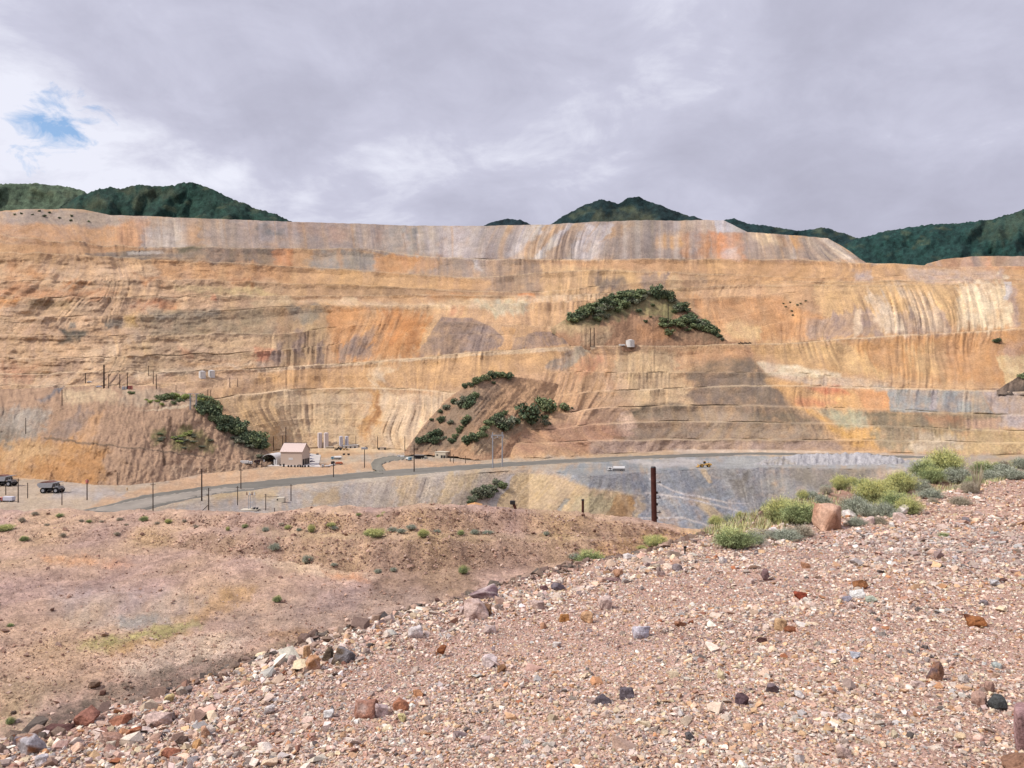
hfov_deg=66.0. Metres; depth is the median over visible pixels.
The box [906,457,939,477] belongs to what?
rabbitbrush
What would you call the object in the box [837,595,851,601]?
rock
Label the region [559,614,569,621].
rock
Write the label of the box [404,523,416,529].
sagebrush
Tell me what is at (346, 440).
storage tank
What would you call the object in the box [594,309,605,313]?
oak shrub
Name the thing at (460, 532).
rabbitbrush
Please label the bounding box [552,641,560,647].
rock
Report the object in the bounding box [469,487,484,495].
oak shrub
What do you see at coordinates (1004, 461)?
dry brush
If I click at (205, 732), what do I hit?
rock
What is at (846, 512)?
rock
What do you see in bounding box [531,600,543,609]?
rock
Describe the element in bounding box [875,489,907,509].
rabbitbrush
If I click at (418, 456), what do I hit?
dark shed
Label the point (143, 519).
rabbitbrush
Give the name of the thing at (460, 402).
oak shrub
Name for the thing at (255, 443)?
oak shrub
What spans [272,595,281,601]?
rabbitbrush
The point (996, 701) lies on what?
rock
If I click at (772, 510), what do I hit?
rabbitbrush
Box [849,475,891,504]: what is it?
rabbitbrush
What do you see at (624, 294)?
oak shrub
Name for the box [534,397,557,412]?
oak shrub
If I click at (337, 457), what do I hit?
tank truck
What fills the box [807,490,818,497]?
sagebrush
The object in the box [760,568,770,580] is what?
rock
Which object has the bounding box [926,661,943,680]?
rock
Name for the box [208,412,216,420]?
oak shrub
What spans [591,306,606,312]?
oak shrub
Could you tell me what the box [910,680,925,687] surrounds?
rock
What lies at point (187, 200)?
mountain
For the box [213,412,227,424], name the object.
oak shrub
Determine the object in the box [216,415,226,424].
oak shrub
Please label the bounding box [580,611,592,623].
rock
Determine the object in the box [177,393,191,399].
oak shrub
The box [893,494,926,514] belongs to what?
rabbitbrush
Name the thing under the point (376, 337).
terrain
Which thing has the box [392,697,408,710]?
rock
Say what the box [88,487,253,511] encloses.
road
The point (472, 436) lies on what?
oak shrub
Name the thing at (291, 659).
rock
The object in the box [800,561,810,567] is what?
rock
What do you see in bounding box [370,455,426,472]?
road
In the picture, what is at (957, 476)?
sagebrush
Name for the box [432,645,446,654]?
rock
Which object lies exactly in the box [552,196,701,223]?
mountain
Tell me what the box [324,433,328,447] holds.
silo
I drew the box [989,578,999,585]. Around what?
rock
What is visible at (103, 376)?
utility pole
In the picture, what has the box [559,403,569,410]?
oak shrub
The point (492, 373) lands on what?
oak shrub
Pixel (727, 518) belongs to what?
sagebrush
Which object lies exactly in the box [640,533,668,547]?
rabbitbrush
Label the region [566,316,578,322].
oak shrub
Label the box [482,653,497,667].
rock
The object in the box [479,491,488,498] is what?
oak shrub
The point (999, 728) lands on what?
gravel mound
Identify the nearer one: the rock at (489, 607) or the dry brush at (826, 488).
the rock at (489, 607)
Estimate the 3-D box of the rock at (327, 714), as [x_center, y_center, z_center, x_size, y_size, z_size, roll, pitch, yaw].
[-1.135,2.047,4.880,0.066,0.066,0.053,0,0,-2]
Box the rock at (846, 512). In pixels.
[841,509,855,516]
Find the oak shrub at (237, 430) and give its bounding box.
[230,426,243,434]
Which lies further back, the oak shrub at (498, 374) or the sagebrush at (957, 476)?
the oak shrub at (498, 374)
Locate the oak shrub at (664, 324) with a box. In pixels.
[658,322,667,327]
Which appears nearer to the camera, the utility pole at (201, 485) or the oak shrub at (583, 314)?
the utility pole at (201, 485)
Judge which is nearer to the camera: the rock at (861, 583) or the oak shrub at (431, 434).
the rock at (861, 583)
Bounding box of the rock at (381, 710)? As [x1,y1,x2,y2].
[375,703,387,716]
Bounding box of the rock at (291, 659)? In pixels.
[287,655,296,664]
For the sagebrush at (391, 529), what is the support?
on the terrace
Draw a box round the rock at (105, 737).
[95,730,123,746]
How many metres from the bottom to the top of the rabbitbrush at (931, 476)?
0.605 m
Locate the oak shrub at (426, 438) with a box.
[420,434,430,441]
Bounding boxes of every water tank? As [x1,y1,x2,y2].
[199,371,205,378]
[208,370,214,377]
[626,339,634,346]
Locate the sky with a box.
[0,0,1023,237]
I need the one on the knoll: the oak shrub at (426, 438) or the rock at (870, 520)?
the oak shrub at (426, 438)
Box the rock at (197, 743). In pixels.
[192,738,201,748]
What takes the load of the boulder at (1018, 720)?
on the gravel mound
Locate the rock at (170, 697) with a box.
[164,693,174,701]
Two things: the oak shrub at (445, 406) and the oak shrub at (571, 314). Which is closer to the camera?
the oak shrub at (445, 406)
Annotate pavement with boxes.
[268,463,320,466]
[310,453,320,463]
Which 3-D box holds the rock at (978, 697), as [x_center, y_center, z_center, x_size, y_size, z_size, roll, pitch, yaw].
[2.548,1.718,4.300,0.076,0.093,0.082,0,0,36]
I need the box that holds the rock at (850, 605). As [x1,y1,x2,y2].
[847,602,854,608]
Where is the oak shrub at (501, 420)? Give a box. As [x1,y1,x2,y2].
[493,416,504,427]
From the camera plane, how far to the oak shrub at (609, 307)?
1006.31 m
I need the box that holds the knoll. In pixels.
[404,377,558,459]
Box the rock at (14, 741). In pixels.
[12,736,21,744]
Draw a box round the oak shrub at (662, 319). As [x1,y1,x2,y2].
[659,317,670,321]
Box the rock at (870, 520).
[862,516,874,524]
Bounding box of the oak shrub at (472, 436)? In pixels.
[464,432,478,442]
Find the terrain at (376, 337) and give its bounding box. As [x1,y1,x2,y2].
[0,209,1023,528]
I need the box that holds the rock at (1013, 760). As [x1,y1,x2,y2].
[1000,752,1023,767]
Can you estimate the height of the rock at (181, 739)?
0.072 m
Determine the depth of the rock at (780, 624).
6.29 m
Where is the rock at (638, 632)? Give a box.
[632,626,650,638]
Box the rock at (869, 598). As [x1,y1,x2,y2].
[865,595,877,602]
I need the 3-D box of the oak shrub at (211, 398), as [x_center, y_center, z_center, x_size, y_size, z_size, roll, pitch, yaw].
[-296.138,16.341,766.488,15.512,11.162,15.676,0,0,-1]
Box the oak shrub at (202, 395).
[195,393,207,400]
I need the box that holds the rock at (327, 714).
[323,709,334,718]
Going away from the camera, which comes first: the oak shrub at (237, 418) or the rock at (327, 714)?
the rock at (327, 714)
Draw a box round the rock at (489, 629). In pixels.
[482,625,496,634]
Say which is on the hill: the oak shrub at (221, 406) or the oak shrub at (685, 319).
the oak shrub at (685, 319)
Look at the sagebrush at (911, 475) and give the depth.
23.02 m
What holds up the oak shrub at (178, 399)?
on the ridge
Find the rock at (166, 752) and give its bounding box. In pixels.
[161,747,180,758]
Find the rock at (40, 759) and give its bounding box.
[35,753,48,766]
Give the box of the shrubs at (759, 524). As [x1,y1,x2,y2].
[693,458,1016,535]
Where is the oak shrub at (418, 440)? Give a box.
[415,437,423,443]
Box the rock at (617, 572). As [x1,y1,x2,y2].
[613,569,622,576]
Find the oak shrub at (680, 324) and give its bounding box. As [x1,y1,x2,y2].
[675,322,686,327]
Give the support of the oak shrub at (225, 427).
on the ridge
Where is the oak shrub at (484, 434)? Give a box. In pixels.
[477,430,488,436]
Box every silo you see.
[317,433,321,447]
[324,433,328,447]
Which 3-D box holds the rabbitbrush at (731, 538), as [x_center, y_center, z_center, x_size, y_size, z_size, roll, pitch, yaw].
[3.181,2.193,11.378,0.756,0.381,0.827,0,0,-34]
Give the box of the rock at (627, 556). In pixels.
[623,553,636,559]
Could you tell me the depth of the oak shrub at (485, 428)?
711.91 m
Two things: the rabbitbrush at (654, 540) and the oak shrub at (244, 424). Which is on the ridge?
the oak shrub at (244, 424)
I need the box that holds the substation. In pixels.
[240,492,260,510]
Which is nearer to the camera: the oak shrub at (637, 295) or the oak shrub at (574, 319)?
the oak shrub at (574, 319)
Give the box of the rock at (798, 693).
[794,690,804,698]
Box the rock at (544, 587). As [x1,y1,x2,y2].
[540,585,547,590]
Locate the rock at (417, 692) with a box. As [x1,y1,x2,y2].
[413,689,423,696]
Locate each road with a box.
[85,452,948,511]
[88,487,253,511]
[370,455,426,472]
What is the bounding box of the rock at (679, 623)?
[674,619,685,626]
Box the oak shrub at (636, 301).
[630,297,640,303]
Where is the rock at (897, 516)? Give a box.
[892,512,907,521]
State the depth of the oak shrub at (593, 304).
998.29 m
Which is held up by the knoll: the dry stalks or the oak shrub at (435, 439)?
the oak shrub at (435, 439)
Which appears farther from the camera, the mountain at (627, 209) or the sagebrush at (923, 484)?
the mountain at (627, 209)
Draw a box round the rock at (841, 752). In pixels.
[836,747,851,758]
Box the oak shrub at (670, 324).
[664,321,674,326]
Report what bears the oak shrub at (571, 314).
on the hill
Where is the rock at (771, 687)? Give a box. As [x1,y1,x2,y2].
[766,683,778,692]
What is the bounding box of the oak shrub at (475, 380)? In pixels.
[472,377,480,383]
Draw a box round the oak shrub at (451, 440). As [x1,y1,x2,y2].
[447,437,456,442]
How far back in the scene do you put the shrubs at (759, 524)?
14.82 m
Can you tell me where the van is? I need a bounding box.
[240,461,252,463]
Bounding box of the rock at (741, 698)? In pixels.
[735,693,748,705]
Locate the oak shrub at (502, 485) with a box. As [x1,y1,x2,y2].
[498,481,507,488]
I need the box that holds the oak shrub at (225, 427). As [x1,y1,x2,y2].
[215,423,230,431]
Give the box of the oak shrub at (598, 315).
[592,312,603,316]
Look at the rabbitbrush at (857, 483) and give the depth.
21.82 m
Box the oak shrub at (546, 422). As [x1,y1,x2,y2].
[541,419,550,424]
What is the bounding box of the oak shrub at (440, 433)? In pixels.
[433,428,442,435]
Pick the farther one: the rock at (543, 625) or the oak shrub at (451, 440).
the oak shrub at (451, 440)
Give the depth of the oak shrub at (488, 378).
779.34 m
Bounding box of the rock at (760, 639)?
[756,637,766,642]
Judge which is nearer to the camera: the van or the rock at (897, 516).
the rock at (897, 516)
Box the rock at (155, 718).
[144,711,172,726]
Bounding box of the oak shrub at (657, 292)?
[649,283,663,299]
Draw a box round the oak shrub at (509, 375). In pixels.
[506,372,514,378]
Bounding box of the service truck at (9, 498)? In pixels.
[0,496,15,501]
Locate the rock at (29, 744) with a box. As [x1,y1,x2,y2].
[16,733,46,754]
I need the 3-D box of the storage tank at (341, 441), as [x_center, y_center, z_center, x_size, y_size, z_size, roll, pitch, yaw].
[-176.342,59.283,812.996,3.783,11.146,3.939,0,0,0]
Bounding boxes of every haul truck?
[0,474,17,486]
[37,480,64,493]
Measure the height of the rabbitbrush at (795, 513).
0.514 m
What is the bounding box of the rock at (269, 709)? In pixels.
[263,705,274,713]
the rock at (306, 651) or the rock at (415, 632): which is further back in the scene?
the rock at (415, 632)
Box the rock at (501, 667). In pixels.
[497,664,505,672]
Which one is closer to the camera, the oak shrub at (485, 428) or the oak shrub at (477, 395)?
the oak shrub at (485, 428)
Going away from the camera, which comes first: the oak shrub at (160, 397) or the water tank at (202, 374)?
the oak shrub at (160, 397)
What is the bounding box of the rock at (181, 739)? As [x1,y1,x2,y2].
[175,735,188,744]
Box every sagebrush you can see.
[267,543,279,551]
[301,555,313,563]
[386,526,396,531]
[394,528,405,532]
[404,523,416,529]
[469,529,479,534]
[568,552,578,559]
[722,513,732,521]
[747,529,768,544]
[763,526,803,540]
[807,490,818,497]
[812,493,835,502]
[834,492,871,514]
[845,515,867,526]
[856,501,878,516]
[870,500,898,516]
[898,470,920,482]
[911,478,934,490]
[913,486,946,498]
[943,465,974,483]
[970,462,1019,471]
[975,468,1001,480]
[994,467,1023,479]
[1010,456,1023,469]
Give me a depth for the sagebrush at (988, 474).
20.68 m
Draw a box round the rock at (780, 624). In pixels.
[774,618,786,630]
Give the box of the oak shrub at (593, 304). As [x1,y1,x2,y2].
[586,302,598,306]
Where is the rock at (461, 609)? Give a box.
[459,606,463,613]
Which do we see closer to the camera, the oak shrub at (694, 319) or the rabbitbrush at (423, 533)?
the rabbitbrush at (423, 533)
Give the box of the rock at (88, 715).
[73,705,99,725]
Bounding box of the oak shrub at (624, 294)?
[620,292,632,298]
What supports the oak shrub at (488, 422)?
on the knoll
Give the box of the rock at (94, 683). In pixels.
[88,679,100,687]
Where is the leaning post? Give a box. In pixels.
[510,500,516,508]
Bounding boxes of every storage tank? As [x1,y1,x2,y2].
[339,436,342,446]
[345,436,348,444]
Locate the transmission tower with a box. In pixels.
[491,432,503,467]
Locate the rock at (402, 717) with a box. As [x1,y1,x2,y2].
[398,713,405,721]
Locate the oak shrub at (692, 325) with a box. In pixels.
[687,323,697,328]
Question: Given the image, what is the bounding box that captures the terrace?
[0,503,700,738]
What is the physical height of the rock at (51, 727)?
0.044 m
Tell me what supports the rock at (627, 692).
on the gravel mound
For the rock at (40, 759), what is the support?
on the gravel mound
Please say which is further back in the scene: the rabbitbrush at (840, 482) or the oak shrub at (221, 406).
the oak shrub at (221, 406)
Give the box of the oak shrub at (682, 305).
[676,302,689,310]
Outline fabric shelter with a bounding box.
[262,452,280,464]
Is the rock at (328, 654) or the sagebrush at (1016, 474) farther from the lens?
the sagebrush at (1016, 474)
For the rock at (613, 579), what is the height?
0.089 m
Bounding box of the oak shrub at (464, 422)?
[460,418,470,425]
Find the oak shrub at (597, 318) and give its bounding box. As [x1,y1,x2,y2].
[592,316,601,320]
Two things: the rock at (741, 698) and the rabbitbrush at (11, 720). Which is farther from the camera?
the rabbitbrush at (11, 720)
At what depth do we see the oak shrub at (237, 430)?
655.02 m
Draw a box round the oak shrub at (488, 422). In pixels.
[483,419,494,425]
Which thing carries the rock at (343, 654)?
on the gravel mound
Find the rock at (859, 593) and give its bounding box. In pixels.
[849,587,865,597]
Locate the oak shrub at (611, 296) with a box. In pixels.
[608,293,615,298]
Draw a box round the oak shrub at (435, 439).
[429,436,440,443]
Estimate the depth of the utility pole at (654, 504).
40.89 m
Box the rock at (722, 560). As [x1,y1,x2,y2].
[719,556,726,563]
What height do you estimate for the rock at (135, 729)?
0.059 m
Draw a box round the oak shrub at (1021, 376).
[1016,373,1023,378]
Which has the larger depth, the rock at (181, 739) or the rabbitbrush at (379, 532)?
the rabbitbrush at (379, 532)
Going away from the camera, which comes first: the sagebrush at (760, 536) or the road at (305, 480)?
the sagebrush at (760, 536)
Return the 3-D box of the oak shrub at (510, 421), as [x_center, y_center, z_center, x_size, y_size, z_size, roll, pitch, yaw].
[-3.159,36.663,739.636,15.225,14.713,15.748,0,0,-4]
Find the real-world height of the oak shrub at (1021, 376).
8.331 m
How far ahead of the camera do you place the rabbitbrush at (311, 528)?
28.89 m
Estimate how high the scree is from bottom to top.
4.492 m
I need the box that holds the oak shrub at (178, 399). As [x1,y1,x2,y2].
[175,397,184,401]
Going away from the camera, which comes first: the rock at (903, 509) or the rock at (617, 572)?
the rock at (617, 572)
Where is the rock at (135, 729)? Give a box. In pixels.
[126,726,141,734]
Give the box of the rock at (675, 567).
[672,564,682,570]
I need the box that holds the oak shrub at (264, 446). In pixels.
[258,442,269,448]
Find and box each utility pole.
[85,479,88,499]
[103,365,104,388]
[150,484,155,510]
[199,469,202,500]
[202,488,210,510]
[581,499,583,512]
[651,466,660,521]
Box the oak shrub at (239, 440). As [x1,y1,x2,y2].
[233,438,244,442]
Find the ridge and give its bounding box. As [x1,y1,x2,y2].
[0,385,275,484]
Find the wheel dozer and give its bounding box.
[696,461,711,466]
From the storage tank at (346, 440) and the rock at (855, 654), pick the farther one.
the storage tank at (346, 440)
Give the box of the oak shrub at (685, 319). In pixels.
[681,317,691,324]
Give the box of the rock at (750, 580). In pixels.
[746,578,754,583]
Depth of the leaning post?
51.91 m
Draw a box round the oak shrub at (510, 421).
[502,415,515,429]
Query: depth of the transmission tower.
618.01 m
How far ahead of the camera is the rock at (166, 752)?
4.42 m
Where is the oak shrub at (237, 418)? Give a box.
[229,415,240,421]
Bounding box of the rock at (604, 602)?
[598,595,611,609]
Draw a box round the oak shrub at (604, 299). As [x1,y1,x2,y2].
[596,296,610,303]
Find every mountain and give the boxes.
[0,183,86,210]
[58,182,291,221]
[484,218,530,225]
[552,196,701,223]
[724,218,854,245]
[843,209,1023,264]
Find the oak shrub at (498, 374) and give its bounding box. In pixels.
[495,371,505,377]
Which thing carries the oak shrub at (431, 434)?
on the knoll
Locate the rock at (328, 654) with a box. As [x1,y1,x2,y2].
[322,647,333,661]
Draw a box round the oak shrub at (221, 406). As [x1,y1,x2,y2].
[207,402,223,411]
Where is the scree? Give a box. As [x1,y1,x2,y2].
[0,492,823,752]
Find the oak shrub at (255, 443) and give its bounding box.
[249,438,260,447]
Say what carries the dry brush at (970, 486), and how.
on the gravel mound
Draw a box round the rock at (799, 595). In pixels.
[793,591,806,599]
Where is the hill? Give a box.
[551,290,735,351]
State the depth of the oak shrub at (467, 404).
743.63 m
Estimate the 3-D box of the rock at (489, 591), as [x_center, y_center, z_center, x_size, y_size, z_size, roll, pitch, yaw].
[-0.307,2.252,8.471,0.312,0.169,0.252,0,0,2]
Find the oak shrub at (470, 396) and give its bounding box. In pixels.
[466,393,476,400]
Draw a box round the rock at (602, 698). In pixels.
[595,693,610,704]
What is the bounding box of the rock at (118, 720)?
[108,713,133,725]
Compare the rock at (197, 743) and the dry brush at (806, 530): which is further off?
the dry brush at (806, 530)
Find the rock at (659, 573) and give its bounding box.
[656,571,665,575]
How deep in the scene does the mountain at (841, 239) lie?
3849.82 m
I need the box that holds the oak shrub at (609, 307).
[602,303,614,309]
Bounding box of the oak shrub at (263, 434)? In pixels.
[257,431,269,438]
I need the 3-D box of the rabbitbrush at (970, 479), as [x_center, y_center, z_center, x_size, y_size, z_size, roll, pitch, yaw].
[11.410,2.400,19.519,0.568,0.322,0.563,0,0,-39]
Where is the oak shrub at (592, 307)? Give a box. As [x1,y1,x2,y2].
[583,305,595,310]
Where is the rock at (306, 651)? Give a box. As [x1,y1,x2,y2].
[303,645,310,657]
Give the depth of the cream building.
705.82 m
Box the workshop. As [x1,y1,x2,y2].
[280,442,310,465]
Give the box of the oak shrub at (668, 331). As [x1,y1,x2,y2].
[665,328,674,334]
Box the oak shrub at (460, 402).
[454,398,464,407]
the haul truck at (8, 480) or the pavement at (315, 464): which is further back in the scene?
the pavement at (315, 464)
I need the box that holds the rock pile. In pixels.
[754,452,912,465]
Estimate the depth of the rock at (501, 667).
5.62 m
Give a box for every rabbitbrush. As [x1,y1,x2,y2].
[0,523,14,531]
[5,717,16,723]
[18,535,29,540]
[139,516,149,521]
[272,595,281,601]
[307,524,315,532]
[326,522,335,526]
[362,527,386,536]
[417,528,429,537]
[456,530,464,534]
[458,564,471,573]
[573,547,603,560]
[635,544,646,549]
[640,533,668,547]
[706,514,722,525]
[709,523,764,548]
[760,495,790,524]
[777,496,818,524]
[795,488,809,500]
[829,472,851,489]
[845,476,857,484]
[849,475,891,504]
[853,476,869,485]
[871,479,899,495]
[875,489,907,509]
[883,468,920,493]
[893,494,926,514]
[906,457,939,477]
[914,465,949,483]
[922,446,970,475]
[937,532,949,536]
[963,476,984,482]
[968,459,993,473]
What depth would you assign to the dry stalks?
17.38 m
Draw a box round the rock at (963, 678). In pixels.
[958,674,968,682]
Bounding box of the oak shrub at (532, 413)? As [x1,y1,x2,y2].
[514,402,542,425]
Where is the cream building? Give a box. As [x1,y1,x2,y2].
[435,451,449,457]
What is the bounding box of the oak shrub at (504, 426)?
[496,422,508,430]
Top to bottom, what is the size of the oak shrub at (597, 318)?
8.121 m
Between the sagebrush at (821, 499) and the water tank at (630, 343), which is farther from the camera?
the water tank at (630, 343)
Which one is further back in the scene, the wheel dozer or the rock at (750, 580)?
the wheel dozer
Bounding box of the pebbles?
[0,511,701,723]
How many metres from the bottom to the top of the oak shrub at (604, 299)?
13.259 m
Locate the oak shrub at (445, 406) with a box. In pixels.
[442,404,450,409]
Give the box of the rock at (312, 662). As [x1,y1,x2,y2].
[305,654,320,670]
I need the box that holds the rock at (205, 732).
[201,725,209,737]
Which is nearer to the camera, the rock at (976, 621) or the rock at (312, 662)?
the rock at (312, 662)
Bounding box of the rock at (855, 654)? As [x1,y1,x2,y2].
[849,651,860,657]
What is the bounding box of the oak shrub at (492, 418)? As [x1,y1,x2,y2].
[488,415,500,420]
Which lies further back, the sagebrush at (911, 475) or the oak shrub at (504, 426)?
the oak shrub at (504, 426)
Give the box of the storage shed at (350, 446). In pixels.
[343,444,357,447]
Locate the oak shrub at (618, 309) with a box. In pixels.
[614,305,622,312]
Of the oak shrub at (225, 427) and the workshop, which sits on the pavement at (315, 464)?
the workshop
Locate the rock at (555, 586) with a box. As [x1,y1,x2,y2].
[550,581,565,590]
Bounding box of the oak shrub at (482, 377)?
[476,375,485,381]
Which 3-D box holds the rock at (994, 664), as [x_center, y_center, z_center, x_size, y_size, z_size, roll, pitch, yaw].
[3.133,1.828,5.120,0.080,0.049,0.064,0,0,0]
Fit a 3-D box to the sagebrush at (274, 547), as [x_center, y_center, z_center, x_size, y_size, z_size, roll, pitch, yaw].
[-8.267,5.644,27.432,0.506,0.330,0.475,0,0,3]
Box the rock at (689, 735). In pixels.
[685,731,693,739]
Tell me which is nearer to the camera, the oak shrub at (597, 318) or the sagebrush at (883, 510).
the sagebrush at (883, 510)
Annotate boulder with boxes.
[812,502,840,530]
[1013,702,1023,750]
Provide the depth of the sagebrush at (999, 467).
26.17 m
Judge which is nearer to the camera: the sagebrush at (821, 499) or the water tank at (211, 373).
the sagebrush at (821, 499)
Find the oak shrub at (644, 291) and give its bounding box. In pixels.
[636,288,645,294]
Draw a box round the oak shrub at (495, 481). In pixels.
[492,478,499,484]
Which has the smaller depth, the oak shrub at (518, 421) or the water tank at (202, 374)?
the oak shrub at (518, 421)
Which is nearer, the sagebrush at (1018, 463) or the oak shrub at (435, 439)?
the sagebrush at (1018, 463)
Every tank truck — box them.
[331,456,341,459]
[607,466,624,470]
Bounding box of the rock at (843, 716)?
[837,712,850,720]
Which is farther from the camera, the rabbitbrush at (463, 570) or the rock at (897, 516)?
the rabbitbrush at (463, 570)
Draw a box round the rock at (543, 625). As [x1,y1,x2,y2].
[540,622,546,629]
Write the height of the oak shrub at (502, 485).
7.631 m
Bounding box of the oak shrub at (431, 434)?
[426,429,439,437]
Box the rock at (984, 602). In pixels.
[977,598,988,604]
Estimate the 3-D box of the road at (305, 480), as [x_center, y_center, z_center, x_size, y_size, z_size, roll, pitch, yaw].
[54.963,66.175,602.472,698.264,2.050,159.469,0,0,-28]
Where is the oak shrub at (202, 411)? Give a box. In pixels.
[197,406,209,414]
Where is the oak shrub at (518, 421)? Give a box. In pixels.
[514,418,520,423]
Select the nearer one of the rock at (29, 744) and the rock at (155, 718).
the rock at (29, 744)
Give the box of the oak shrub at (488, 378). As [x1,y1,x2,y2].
[480,374,491,380]
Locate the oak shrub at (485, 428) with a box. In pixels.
[479,425,489,430]
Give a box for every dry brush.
[753,528,771,537]
[783,522,813,537]
[817,486,834,493]
[874,515,888,523]
[927,497,938,502]
[947,496,975,505]
[957,478,978,493]
[998,459,1009,465]
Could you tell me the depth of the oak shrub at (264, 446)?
659.77 m
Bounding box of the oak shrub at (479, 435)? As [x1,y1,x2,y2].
[475,432,482,438]
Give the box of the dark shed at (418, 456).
[415,454,423,458]
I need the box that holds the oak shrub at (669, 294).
[663,289,675,299]
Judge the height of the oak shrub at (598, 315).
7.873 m
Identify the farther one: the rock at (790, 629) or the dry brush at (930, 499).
the dry brush at (930, 499)
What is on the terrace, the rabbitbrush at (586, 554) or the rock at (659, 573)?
the rabbitbrush at (586, 554)
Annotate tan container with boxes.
[276,496,285,501]
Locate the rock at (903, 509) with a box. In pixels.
[896,504,908,514]
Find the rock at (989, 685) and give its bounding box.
[984,681,994,691]
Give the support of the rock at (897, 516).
on the gravel mound
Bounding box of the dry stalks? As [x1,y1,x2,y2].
[968,462,983,491]
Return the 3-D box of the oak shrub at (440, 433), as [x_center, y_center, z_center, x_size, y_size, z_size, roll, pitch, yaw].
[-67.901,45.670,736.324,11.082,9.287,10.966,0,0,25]
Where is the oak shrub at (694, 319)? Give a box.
[686,316,697,324]
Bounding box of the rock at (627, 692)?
[619,687,634,699]
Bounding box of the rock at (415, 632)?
[408,625,422,637]
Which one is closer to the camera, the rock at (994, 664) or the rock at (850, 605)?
the rock at (994, 664)
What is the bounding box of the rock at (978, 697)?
[971,690,986,706]
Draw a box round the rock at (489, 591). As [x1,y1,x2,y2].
[469,584,497,599]
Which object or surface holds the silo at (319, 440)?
on the terrain at (376, 337)
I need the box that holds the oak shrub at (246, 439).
[238,432,256,443]
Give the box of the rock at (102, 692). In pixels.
[99,690,105,695]
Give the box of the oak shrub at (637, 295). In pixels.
[627,291,641,299]
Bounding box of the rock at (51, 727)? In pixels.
[43,723,74,734]
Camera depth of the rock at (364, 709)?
4.82 m
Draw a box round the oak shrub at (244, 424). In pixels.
[234,420,249,429]
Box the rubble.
[0,502,695,729]
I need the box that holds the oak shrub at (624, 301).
[616,299,630,307]
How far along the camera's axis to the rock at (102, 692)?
16.18 m
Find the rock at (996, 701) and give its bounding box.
[987,693,1007,709]
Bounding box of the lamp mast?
[361,446,367,467]
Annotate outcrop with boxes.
[997,372,1023,394]
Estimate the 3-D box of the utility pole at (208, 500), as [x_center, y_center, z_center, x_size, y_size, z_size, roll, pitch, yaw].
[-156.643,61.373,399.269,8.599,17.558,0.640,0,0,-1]
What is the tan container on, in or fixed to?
on the terrain at (376, 337)
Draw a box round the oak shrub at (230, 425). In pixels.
[227,420,239,428]
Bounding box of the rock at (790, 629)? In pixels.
[784,626,795,632]
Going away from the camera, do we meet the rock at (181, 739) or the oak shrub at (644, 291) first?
the rock at (181, 739)
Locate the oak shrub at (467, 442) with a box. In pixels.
[461,438,470,444]
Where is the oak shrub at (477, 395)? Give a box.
[472,391,479,397]
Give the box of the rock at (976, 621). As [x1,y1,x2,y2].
[964,614,987,627]
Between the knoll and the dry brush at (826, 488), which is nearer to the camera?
the dry brush at (826, 488)
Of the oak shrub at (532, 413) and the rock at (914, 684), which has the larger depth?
the oak shrub at (532, 413)
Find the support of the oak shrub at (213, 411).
on the ridge
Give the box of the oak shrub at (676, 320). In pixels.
[670,318,682,324]
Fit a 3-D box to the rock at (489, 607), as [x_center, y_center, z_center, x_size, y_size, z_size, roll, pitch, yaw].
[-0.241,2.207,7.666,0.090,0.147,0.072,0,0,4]
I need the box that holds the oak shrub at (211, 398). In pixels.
[205,395,214,403]
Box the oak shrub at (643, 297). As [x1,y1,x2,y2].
[639,294,647,300]
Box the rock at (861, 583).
[852,579,867,588]
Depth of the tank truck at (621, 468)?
597.52 m
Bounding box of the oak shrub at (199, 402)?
[197,400,212,405]
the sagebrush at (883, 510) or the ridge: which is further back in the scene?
the ridge
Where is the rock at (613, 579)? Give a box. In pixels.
[605,576,620,581]
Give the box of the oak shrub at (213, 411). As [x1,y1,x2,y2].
[207,406,222,415]
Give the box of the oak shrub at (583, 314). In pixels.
[575,310,592,318]
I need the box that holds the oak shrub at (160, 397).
[153,394,166,400]
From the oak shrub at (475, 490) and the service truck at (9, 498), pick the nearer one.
the service truck at (9, 498)
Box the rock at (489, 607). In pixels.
[485,603,491,615]
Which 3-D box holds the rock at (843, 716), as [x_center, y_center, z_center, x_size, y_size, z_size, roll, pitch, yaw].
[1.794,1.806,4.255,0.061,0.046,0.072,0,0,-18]
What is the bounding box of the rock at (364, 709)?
[354,699,377,718]
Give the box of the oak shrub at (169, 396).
[164,392,175,398]
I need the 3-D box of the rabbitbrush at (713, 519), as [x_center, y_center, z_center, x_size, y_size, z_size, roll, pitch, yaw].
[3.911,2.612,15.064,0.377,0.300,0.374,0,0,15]
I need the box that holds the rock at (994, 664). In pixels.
[991,661,1001,668]
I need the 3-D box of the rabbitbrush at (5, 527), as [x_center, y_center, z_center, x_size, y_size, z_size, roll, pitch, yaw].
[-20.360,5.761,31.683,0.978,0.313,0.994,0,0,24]
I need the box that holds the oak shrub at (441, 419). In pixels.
[436,416,445,422]
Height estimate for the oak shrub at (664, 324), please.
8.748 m
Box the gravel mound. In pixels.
[7,466,1023,767]
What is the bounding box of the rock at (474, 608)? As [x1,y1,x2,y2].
[464,598,488,619]
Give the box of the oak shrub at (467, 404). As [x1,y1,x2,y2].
[462,399,475,408]
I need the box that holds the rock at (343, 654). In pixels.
[331,646,355,664]
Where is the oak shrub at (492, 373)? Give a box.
[486,370,496,378]
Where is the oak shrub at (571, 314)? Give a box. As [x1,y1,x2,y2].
[566,312,581,316]

